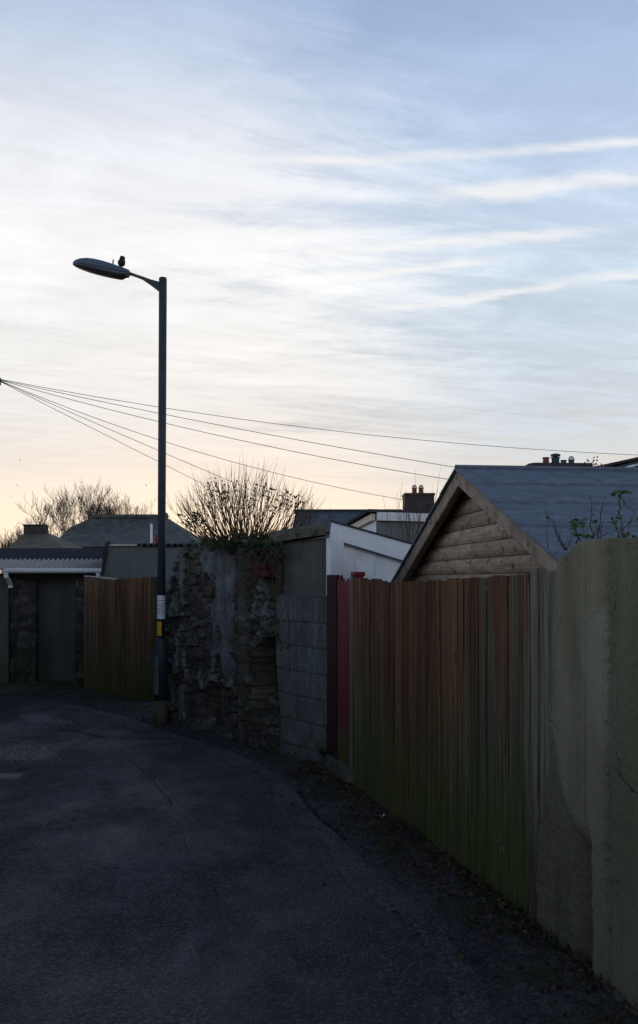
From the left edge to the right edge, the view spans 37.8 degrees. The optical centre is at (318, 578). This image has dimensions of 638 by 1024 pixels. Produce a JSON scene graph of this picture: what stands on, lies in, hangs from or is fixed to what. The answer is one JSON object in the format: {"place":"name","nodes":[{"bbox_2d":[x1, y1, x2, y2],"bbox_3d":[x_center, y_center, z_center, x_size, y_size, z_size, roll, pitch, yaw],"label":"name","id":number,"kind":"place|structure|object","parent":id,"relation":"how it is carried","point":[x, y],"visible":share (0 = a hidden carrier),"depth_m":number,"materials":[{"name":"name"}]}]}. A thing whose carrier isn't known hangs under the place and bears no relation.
{"place":"outdoors","nodes":[
{"label":"outdoors","id":0,"kind":"place"},
{"bbox_2d":[0,696,503,1023],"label":"road","id":1,"kind":"structure","parent":0,"point":[54,940],"depth_m":5.07,"materials":[{"name":"grey asphalt"}]},
{"bbox_2d":[0,773,24,779],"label":"utility cover","id":2,"kind":"object","parent":1,"relation":"on","point":[9,776],"visible":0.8,"depth_m":7.95,"materials":[{"name":"metal"}]},
{"bbox_2d":[0,739,61,761],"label":"road patch","id":3,"kind":"object","parent":1,"relation":"on","point":[19,750],"visible":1,"depth_m":9.10,"materials":[{"name":"grey asphalt"}]},
{"bbox_2d":[15,713,77,723],"bbox_3d":[-3.298,1.700,11.190,0.426,0.013,1.259,0,0,-36],"label":"road patch","id":4,"kind":"object","parent":1,"relation":"on","point":[38,718],"visible":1,"depth_m":11.25,"materials":[{"name":"grey asphalt"}]},
{"bbox_2d":[110,749,189,865],"bbox_3d":[-1.404,1.690,7.495,0.258,0.005,4.736,0,0,-20],"label":"road crack","id":5,"kind":"object","parent":1,"relation":"on","point":[168,798],"visible":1,"depth_m":7.19,"materials":[{"name":"black asphalt"}]},
{"bbox_2d":[45,707,454,1023],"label":"road strip","id":6,"kind":"object","parent":1,"relation":"on","point":[377,965],"visible":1,"depth_m":4.63,"materials":[{"name":"asphalt"}]},
{"bbox_2d":[46,729,185,738],"bbox_3d":[-2.097,1.689,10.041,1.967,0.003,0.377,0,0,14],"label":"road crack","id":7,"kind":"object","parent":6,"relation":"on","point":[118,737],"visible":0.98,"depth_m":9.94,"materials":[{"name":"black asphalt"}]},
{"bbox_2d":[17,687,592,1023],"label":"stone chips","id":8,"kind":"object","parent":1,"relation":"on","point":[475,947],"visible":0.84,"depth_m":5.46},
{"bbox_2d":[0,681,637,1023],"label":"verge","id":9,"kind":"structure","parent":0,"point":[497,995],"depth_m":4.92,"materials":[{"name":"grey gravel"}]},
{"bbox_2d":[3,686,637,1023],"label":"leaf litter","id":10,"kind":"object","parent":9,"relation":"on","point":[544,991],"visible":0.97,"depth_m":5.00,"materials":[{"name":"brown plant"}]},
{"bbox_2d":[322,753,354,787],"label":"step block","id":11,"kind":"structure","parent":9,"relation":"on","point":[336,766],"depth_m":7.74,"materials":[{"name":"concrete"}]},
{"bbox_2d":[327,572,364,768],"bbox_3d":[0.221,0.834,7.917,0.124,1.773,0.780,0,0,-15],"label":"red tin panel","id":12,"kind":"object","parent":9,"relation":"on","point":[339,667],"visible":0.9,"depth_m":7.89,"materials":[{"name":"metal"}]},
{"bbox_2d":[464,914,484,924],"bbox_3d":[0.752,1.657,4.498,0.100,0.036,0.082,0,0,23],"label":"weed","id":13,"kind":"object","parent":9,"relation":"on","point":[478,920],"visible":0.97,"depth_m":4.50,"materials":[{"name":"green plant"}]},
{"bbox_2d":[327,774,636,1012],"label":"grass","id":14,"kind":"structure","parent":9,"relation":"on","point":[519,911],"depth_m":4.62,"materials":[{"name":"green plant"}]},
{"bbox_2d":[487,896,509,908],"bbox_3d":[0.902,1.630,4.676,0.113,0.047,0.111,0,0,0],"label":"weed","id":15,"kind":"object","parent":9,"relation":"on","point":[502,903],"visible":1,"depth_m":4.67,"materials":[{"name":"green plant"}]},
{"bbox_2d":[0,0,637,572],"label":"sky","id":16,"kind":"structure","parent":0,"point":[410,219],"materials":[{"name":"blue"}]},
{"bbox_2d":[316,747,329,754],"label":"weed","id":17,"kind":"object","parent":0,"point":[322,751],"visible":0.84,"depth_m":8.21,"materials":[{"name":"green plant"}]},
{"label":"ground","id":18,"kind":"structure","parent":0,"visible":0},
{"bbox_2d":[0,521,22,572],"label":"bare tree","id":19,"kind":"object","parent":18,"relation":"on","point":[18,534],"visible":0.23,"depth_m":37.79,"materials":[{"name":"brown plant"}]},
{"bbox_2d":[8,521,82,586],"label":"house","id":20,"kind":"structure","parent":18,"relation":"on","point":[36,536],"depth_m":31.78,"materials":[{"name":"tile"}]},
{"bbox_2d":[0,548,103,682],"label":"garage","id":21,"kind":"structure","parent":18,"relation":"on","point":[37,613],"depth_m":15.00,"materials":[{"name":"stone"}]},
{"bbox_2d":[39,580,75,680],"bbox_3d":[-4.254,0.860,15.080,0.637,1.680,0.040,0,0,0],"label":"door","id":22,"kind":"structure","parent":21,"relation":"in","point":[56,597],"depth_m":15.06,"materials":[{"name":"grey wood"}]},
{"bbox_2d":[19,509,88,535],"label":"bare tree","id":23,"kind":"object","parent":18,"relation":"on","point":[53,530],"visible":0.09,"depth_m":45.85,"materials":[{"name":"brown plant"}]},
{"bbox_2d":[13,476,121,533],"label":"bare tree","id":24,"kind":"object","parent":18,"relation":"on","point":[63,506],"visible":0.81,"depth_m":49.96,"materials":[{"name":"brown plant"}]},
{"bbox_2d":[75,587,83,686],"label":"stone pier","id":25,"kind":"structure","parent":18,"relation":"on","point":[79,636],"depth_m":14.18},
{"bbox_2d":[49,489,138,536],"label":"bare tree","id":26,"kind":"object","parent":18,"relation":"on","point":[101,511],"visible":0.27,"depth_m":51.72,"materials":[{"name":"brown plant"}]},
{"bbox_2d":[84,575,156,700],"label":"board gate","id":27,"kind":"structure","parent":18,"relation":"on","point":[120,626],"depth_m":13.07,"materials":[{"name":"brown wood"}]},
{"bbox_2d":[73,258,167,726],"bbox_3d":[-2.289,-0.930,10.740,1.100,5.515,0.290,0,0,0],"label":"street lamp","id":28,"kind":"object","parent":18,"relation":"on","point":[112,270],"visible":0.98,"depth_m":10.70,"materials":[{"name":"black metal"}]},
{"bbox_2d":[118,256,124,266],"bbox_3d":[-2.275,-3.649,10.751,0.094,0.141,0.118,0,0,0],"label":"bird","id":29,"kind":"object","parent":28,"relation":"on","point":[121,261],"visible":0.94,"depth_m":10.71},
{"bbox_2d":[94,495,154,513],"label":"bare tree","id":30,"kind":"object","parent":18,"relation":"on","point":[128,508],"visible":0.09,"depth_m":53.47,"materials":[{"name":"brown plant"}]},
{"bbox_2d":[59,513,201,547],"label":"roof","id":31,"kind":"structure","parent":18,"relation":"on","point":[101,530],"depth_m":44.97,"materials":[{"name":"tile"}]},
{"bbox_2d":[100,524,184,583],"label":"outbuilding","id":32,"kind":"structure","parent":18,"relation":"on","point":[128,561],"depth_m":14.30,"materials":[{"name":"grey concrete"}]},
{"bbox_2d":[165,539,284,752],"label":"stone wall","id":33,"kind":"structure","parent":18,"relation":"on","point":[222,633],"depth_m":9.94,"materials":[{"name":"grey stone"}]},
{"bbox_2d":[188,527,286,589],"bbox_3d":[-0.845,-0.213,9.631,0.924,0.670,2.340,0,0,-38],"label":"grass tuft","id":34,"kind":"object","parent":33,"relation":"on","point":[262,546],"visible":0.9,"depth_m":9.25,"materials":[{"name":"green plant"}]},
{"bbox_2d":[157,452,324,549],"bbox_3d":[-0.796,-0.816,9.731,1.766,1.076,0.945,0,0,0],"label":"bush","id":35,"kind":"object","parent":33,"relation":"on","point":[214,513],"visible":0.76,"depth_m":9.70,"materials":[{"name":"brown plant"}]},
{"bbox_2d":[269,522,343,763],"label":"block pier","id":36,"kind":"structure","parent":18,"relation":"on","point":[310,564],"depth_m":8.64,"materials":[{"name":"concrete"}]},
{"bbox_2d":[298,492,332,538],"bbox_3d":[-0.088,-0.550,11.455,0.502,1.192,0.364,0,0,-44],"label":"bare shrub","id":37,"kind":"object","parent":18,"relation":"on","point":[315,518],"visible":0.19,"depth_m":11.50,"materials":[{"name":"brown plant"}]},
{"bbox_2d":[293,509,401,538],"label":"slate roof house","id":38,"kind":"structure","parent":18,"relation":"on","point":[344,516],"depth_m":26.37,"materials":[{"name":"grey stone"}]},
{"bbox_2d":[329,520,411,581],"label":"white shed","id":39,"kind":"structure","parent":18,"relation":"on","point":[372,555],"depth_m":9.16,"materials":[{"name":"paint"}]},
{"bbox_2d":[345,509,430,541],"bbox_3d":[1.590,0.308,18.940,1.948,2.983,5.997,0,0,-4],"label":"flat roofed extension","id":40,"kind":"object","parent":18,"relation":"on","point":[374,520],"visible":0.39,"depth_m":16.13,"materials":[{"name":"white paint"}]},
{"bbox_2d":[383,467,440,541],"bbox_3d":[1.219,0.097,13.015,0.961,3.318,0.749,0,0,-27],"label":"bare shrub","id":41,"kind":"object","parent":18,"relation":"on","point":[409,526],"visible":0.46,"depth_m":12.94,"materials":[{"name":"brown plant"}]},
{"bbox_2d":[402,485,434,509],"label":"twin pot house","id":42,"kind":"structure","parent":18,"relation":"on","point":[426,499],"depth_m":24.60,"materials":[{"name":"brick"}]},
{"bbox_2d":[351,569,557,923],"bbox_3d":[0.817,0.847,5.750,0.187,1.787,3.715,0,0,-15],"label":"timber fence","id":43,"kind":"object","parent":18,"relation":"on","point":[451,691],"visible":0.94,"depth_m":5.36,"materials":[{"name":"brown wood"}]},
{"bbox_2d":[391,465,637,581],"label":"log lap shed","id":44,"kind":"structure","parent":18,"relation":"on","point":[483,521],"depth_m":6.60,"materials":[{"name":"brown wood"}]},
{"bbox_2d":[525,453,637,466],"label":"four pot house","id":45,"kind":"structure","parent":18,"relation":"on","point":[555,458],"depth_m":23.93,"materials":[{"name":"ceramic"}]},
{"bbox_2d":[536,537,637,1014],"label":"rendered wall","id":46,"kind":"structure","parent":18,"relation":"on","point":[587,870],"depth_m":3.89,"materials":[{"name":"grey concrete"}]},
{"bbox_2d":[545,509,589,550],"bbox_3d":[1.143,-0.223,4.289,0.210,0.198,0.106,0,0,-12],"label":"wall weed","id":47,"kind":"object","parent":46,"relation":"on","point":[575,526],"depth_m":4.29,"materials":[{"name":"green plant"}]},
{"bbox_2d":[581,497,620,540],"bbox_3d":[1.238,-0.259,4.101,0.196,0.209,0.099,0,0,-4],"label":"wall weed","id":48,"kind":"object","parent":46,"relation":"on","point":[614,522],"depth_m":4.10,"materials":[{"name":"green plant"}]},
{"bbox_2d":[611,490,637,537],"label":"wall weed","id":49,"kind":"object","parent":46,"relation":"on","point":[613,494],"depth_m":3.95,"materials":[{"name":"green plant"}]},
{"bbox_2d":[583,456,637,466],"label":"evergreen bush","id":50,"kind":"object","parent":18,"relation":"on","point":[601,465],"visible":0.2,"depth_m":20.00,"materials":[{"name":"green plant"}]},
{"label":"telegraph pole","id":51,"kind":"object","parent":18,"relation":"on","visible":0},
{"bbox_2d":[1,382,253,509],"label":"overhead wire","id":52,"kind":"object","parent":51,"relation":"attached to","point":[102,433],"visible":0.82,"depth_m":21.86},
{"bbox_2d":[2,382,293,507],"bbox_3d":[-3.748,-3.024,22.000,7.401,2.439,0.012,0,0,-33],"label":"overhead wire","id":53,"kind":"object","parent":51,"relation":"attached to","point":[126,436],"visible":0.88,"depth_m":21.45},
{"bbox_2d":[1,381,401,499],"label":"overhead wire","id":54,"kind":"object","parent":51,"relation":"attached to","point":[190,449],"visible":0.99,"depth_m":22.00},
{"bbox_2d":[1,380,444,478],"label":"overhead wire","id":55,"kind":"object","parent":51,"relation":"attached to","point":[226,437],"visible":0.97,"depth_m":19.48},
{"bbox_2d":[2,380,451,466],"bbox_3d":[-2.006,-3.259,19.500,9.761,2.022,0.012,0,0,6],"label":"overhead wire","id":56,"kind":"object","parent":51,"relation":"attached to","point":[227,426],"visible":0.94,"depth_m":19.48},
{"bbox_2d":[1,379,630,454],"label":"overhead wire","id":57,"kind":"object","parent":51,"relation":"attached to","point":[307,427],"visible":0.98,"depth_m":21.70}
]}

